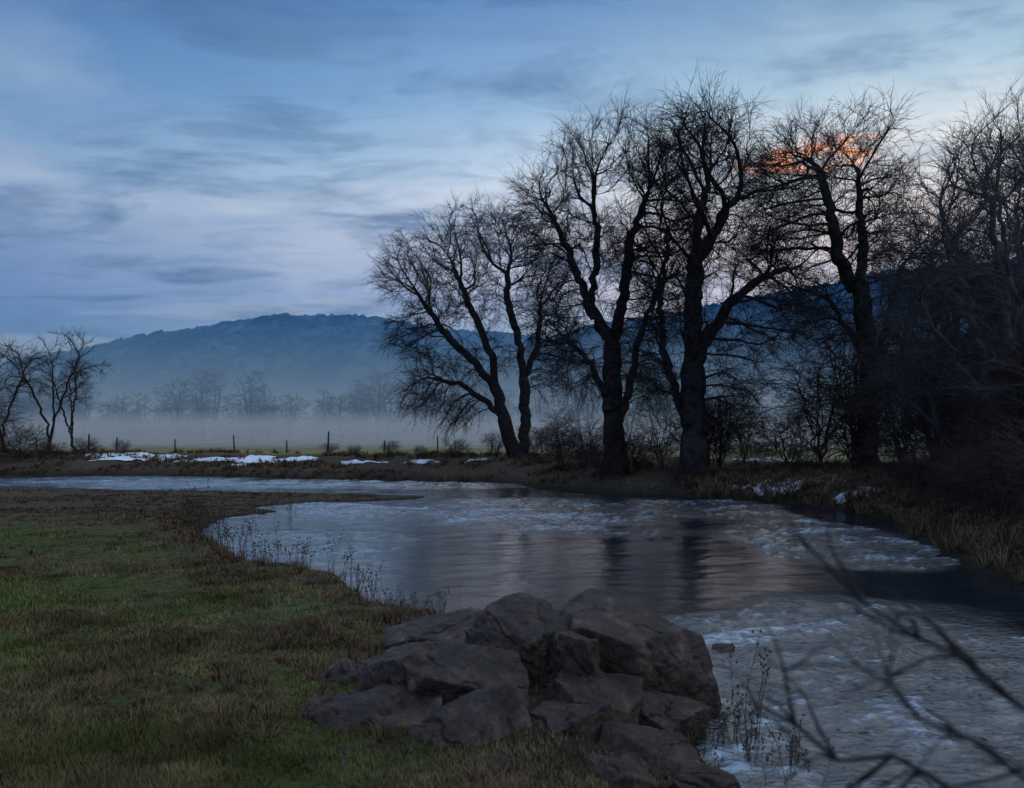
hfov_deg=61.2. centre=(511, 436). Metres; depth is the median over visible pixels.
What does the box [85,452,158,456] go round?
snow patch
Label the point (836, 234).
willow tree
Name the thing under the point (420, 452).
shrub
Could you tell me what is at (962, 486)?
shrub
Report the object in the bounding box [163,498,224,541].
dried weed
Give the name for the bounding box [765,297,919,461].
shrub
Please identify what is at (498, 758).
boulder
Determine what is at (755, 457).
shrub
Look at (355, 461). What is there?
snow patch
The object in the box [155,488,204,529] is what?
dried weed
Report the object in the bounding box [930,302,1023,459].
shrub
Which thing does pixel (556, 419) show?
shrub
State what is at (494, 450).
shrub
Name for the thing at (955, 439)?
shrub
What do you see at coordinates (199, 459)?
snow patch
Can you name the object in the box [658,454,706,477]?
shrub
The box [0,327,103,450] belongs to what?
bare tree
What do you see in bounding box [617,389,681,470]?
shrub
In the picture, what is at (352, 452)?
shrub
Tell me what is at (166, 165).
sky
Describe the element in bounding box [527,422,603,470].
shrub
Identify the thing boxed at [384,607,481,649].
boulder
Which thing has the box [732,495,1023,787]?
bare branches
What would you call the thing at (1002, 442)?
shrub
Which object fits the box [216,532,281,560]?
dried weed
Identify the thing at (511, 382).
hill
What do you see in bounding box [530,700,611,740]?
boulder
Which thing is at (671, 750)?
boulder
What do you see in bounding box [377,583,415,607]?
dried weed
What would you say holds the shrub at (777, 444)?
on the ground at (654, 480)
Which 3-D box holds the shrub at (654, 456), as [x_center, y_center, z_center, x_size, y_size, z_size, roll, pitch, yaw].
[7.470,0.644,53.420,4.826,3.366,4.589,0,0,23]
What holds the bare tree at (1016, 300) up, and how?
on the ground at (654, 480)
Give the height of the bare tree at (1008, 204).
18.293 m
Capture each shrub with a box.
[0,392,38,457]
[0,418,57,460]
[35,440,69,457]
[63,436,107,456]
[111,440,134,453]
[318,443,338,454]
[342,444,366,457]
[379,441,403,457]
[410,444,431,457]
[440,438,471,454]
[478,431,512,457]
[506,424,563,458]
[527,397,585,463]
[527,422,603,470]
[541,408,630,471]
[566,436,631,478]
[584,394,659,475]
[598,427,673,468]
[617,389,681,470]
[634,393,758,463]
[656,386,776,468]
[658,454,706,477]
[704,378,756,466]
[709,341,898,462]
[712,401,804,462]
[731,438,784,469]
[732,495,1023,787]
[745,405,832,463]
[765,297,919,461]
[769,288,924,461]
[774,444,823,475]
[784,386,924,466]
[793,332,1001,460]
[820,346,992,458]
[824,326,992,432]
[838,400,972,477]
[872,446,946,493]
[877,261,1023,418]
[889,280,1004,464]
[889,430,987,504]
[890,362,1023,454]
[903,435,1022,511]
[918,351,1023,446]
[919,417,1020,482]
[920,396,1023,501]
[920,427,1023,525]
[923,426,1023,507]
[925,293,1021,395]
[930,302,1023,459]
[934,316,1023,467]
[944,334,1023,503]
[959,363,1023,427]
[962,403,1023,509]
[973,418,1023,504]
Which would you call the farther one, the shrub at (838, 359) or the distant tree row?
the distant tree row
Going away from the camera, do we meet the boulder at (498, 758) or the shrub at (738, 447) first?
the boulder at (498, 758)
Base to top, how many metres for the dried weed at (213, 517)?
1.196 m
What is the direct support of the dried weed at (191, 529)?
on the ground at (654, 480)
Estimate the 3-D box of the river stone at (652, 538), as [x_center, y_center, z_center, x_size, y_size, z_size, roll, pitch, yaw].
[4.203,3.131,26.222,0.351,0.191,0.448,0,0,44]
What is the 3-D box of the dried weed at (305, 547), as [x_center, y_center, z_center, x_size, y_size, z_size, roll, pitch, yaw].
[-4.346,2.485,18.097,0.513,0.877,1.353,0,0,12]
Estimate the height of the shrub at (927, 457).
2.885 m
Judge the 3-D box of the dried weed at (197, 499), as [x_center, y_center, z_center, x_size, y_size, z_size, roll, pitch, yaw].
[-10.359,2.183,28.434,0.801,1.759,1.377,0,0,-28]
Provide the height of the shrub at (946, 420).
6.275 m
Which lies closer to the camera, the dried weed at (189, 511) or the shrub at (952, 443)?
the dried weed at (189, 511)
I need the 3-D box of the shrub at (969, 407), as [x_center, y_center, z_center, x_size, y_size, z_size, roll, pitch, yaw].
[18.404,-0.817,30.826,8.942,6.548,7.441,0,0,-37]
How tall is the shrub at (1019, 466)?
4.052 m
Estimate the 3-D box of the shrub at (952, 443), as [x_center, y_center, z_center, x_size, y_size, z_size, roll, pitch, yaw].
[17.675,0.706,32.043,5.245,3.846,5.515,0,0,29]
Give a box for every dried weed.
[139,497,258,531]
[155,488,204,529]
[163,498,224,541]
[168,503,225,541]
[183,478,209,530]
[187,520,280,555]
[199,504,254,546]
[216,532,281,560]
[223,512,258,557]
[227,538,334,567]
[272,490,306,514]
[278,537,315,569]
[305,559,384,593]
[323,530,354,588]
[358,564,387,602]
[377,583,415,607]
[390,581,462,614]
[401,594,433,609]
[679,689,753,765]
[704,688,755,748]
[715,713,809,771]
[716,701,798,780]
[719,630,770,756]
[756,715,834,786]
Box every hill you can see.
[0,313,534,437]
[256,258,1017,438]
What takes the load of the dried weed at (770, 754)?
on the ground at (654, 480)
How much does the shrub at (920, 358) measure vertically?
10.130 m
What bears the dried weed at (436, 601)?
on the ground at (654, 480)
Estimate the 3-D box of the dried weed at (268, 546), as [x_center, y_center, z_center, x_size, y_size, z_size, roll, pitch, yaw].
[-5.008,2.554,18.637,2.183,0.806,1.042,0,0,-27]
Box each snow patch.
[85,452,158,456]
[89,454,184,460]
[161,457,237,461]
[207,455,275,461]
[232,456,316,465]
[342,459,386,463]
[404,459,438,463]
[749,474,835,495]
[835,486,878,503]
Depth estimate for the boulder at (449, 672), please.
8.58 m
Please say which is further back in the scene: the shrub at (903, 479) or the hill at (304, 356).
the hill at (304, 356)
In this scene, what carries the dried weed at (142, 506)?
on the ground at (654, 480)
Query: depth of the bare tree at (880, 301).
45.09 m
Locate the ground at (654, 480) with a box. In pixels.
[0,438,1023,787]
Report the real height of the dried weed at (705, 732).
0.537 m
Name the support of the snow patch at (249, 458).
on the ground at (654, 480)
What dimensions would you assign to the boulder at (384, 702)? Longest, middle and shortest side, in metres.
1.624 x 0.978 x 0.612 m
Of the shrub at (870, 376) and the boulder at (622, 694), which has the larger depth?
the shrub at (870, 376)
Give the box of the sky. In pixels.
[0,0,1023,363]
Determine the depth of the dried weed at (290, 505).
34.51 m
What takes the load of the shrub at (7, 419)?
on the ground at (654, 480)
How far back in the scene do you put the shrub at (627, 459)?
51.41 m
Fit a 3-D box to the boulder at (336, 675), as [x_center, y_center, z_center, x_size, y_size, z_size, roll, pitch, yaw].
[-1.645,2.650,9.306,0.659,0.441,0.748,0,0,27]
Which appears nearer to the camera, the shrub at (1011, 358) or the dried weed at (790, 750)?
the dried weed at (790, 750)
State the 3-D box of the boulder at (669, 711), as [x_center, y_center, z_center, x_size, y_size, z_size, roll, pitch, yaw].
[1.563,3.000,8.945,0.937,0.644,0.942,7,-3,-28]
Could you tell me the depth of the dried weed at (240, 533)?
20.58 m
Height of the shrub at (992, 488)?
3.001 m
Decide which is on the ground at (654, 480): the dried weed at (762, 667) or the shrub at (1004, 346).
the shrub at (1004, 346)
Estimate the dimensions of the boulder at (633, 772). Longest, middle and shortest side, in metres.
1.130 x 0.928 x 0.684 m
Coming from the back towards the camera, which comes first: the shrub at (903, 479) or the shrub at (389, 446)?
the shrub at (389, 446)
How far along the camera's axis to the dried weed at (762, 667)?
8.70 m
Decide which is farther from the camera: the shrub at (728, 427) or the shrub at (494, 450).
the shrub at (494, 450)
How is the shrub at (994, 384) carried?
on the ground at (654, 480)
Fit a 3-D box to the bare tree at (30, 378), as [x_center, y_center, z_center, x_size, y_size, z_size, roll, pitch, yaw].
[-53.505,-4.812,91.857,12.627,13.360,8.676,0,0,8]
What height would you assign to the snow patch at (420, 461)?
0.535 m
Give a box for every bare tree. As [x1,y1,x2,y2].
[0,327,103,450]
[0,338,65,448]
[36,353,114,450]
[820,196,1023,458]
[829,224,1021,489]
[833,71,1023,488]
[849,152,1023,447]
[880,98,1023,423]
[907,117,1023,431]
[918,129,1023,377]
[963,114,1023,328]
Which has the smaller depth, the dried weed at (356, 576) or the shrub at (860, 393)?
the dried weed at (356, 576)
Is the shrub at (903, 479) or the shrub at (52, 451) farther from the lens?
the shrub at (52, 451)
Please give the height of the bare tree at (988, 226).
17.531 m
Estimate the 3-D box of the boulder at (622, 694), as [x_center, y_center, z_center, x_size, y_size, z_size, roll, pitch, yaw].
[0.807,2.814,8.770,1.255,0.722,0.864,6,7,-11]
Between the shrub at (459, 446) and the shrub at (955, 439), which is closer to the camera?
the shrub at (955, 439)
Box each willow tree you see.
[357,185,596,457]
[483,81,729,474]
[593,55,858,479]
[712,78,974,463]
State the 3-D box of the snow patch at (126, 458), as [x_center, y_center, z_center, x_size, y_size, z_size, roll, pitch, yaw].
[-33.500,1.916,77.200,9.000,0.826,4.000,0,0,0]
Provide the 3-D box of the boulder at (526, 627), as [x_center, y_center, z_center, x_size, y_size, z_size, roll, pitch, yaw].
[0.092,2.579,9.599,1.108,1.434,1.023,-6,9,-23]
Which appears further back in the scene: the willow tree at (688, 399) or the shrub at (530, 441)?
the shrub at (530, 441)
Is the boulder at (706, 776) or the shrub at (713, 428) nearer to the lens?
the boulder at (706, 776)
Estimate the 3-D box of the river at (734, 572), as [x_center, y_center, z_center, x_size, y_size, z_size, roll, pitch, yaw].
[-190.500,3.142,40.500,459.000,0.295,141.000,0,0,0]
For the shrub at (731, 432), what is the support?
on the ground at (654, 480)
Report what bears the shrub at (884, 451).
on the ground at (654, 480)
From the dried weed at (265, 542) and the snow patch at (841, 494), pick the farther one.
the snow patch at (841, 494)
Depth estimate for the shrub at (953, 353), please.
38.16 m
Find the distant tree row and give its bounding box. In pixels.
[0,364,979,442]
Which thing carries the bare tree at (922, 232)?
on the ground at (654, 480)
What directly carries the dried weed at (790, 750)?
on the ground at (654, 480)
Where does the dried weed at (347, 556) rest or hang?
on the ground at (654, 480)
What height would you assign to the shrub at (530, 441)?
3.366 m
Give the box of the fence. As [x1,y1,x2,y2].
[3,431,775,452]
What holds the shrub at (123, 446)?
on the ground at (654, 480)
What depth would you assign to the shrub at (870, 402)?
41.93 m
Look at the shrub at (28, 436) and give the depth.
77.48 m
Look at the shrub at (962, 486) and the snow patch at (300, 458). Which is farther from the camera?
the snow patch at (300, 458)
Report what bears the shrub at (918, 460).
on the ground at (654, 480)
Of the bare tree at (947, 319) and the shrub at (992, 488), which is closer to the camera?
the shrub at (992, 488)
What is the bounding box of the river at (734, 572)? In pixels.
[0,474,1023,787]
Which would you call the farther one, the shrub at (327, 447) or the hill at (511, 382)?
the hill at (511, 382)
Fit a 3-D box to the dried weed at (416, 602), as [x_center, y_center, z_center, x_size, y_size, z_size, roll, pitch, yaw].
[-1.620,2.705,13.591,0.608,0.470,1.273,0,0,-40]
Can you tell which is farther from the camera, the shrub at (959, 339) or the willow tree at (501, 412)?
the willow tree at (501, 412)
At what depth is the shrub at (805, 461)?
44.83 m
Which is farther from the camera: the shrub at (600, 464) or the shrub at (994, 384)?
the shrub at (600, 464)
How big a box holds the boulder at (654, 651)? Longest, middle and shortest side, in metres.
2.418 x 1.719 x 1.378 m
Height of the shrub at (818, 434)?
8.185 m
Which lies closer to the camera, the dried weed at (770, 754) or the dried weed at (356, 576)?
the dried weed at (770, 754)
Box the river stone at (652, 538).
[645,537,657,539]
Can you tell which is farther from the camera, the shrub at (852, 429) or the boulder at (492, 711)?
the shrub at (852, 429)
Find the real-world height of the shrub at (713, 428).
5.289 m
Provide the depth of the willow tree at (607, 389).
52.12 m
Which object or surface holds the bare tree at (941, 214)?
on the ground at (654, 480)
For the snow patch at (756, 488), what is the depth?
42.07 m
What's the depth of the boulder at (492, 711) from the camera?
7.75 m
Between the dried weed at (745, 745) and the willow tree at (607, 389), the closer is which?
the dried weed at (745, 745)
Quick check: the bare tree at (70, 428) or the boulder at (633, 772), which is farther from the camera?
the bare tree at (70, 428)
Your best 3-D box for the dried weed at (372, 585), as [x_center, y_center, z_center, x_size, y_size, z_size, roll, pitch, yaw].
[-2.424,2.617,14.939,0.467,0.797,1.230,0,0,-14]
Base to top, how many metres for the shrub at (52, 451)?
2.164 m
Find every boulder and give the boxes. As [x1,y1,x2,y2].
[299,684,443,732]
[315,657,365,685]
[358,641,529,703]
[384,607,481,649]
[405,682,531,748]
[464,592,568,685]
[471,749,522,773]
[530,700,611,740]
[540,630,600,686]
[544,670,643,724]
[559,588,720,718]
[585,749,658,787]
[596,720,700,779]
[638,690,711,741]
[662,762,740,787]
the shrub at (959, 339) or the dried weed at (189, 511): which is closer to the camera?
the dried weed at (189, 511)
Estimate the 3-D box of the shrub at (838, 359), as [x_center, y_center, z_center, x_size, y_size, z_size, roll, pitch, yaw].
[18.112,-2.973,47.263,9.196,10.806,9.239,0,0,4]
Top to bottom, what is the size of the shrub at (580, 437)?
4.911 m
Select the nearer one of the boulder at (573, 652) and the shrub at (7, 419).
the boulder at (573, 652)
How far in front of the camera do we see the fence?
87.90 m
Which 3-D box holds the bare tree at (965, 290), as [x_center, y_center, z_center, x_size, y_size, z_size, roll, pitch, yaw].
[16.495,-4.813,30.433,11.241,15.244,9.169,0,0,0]
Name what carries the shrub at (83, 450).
on the ground at (654, 480)
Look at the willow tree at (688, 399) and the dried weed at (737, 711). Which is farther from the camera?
the willow tree at (688, 399)

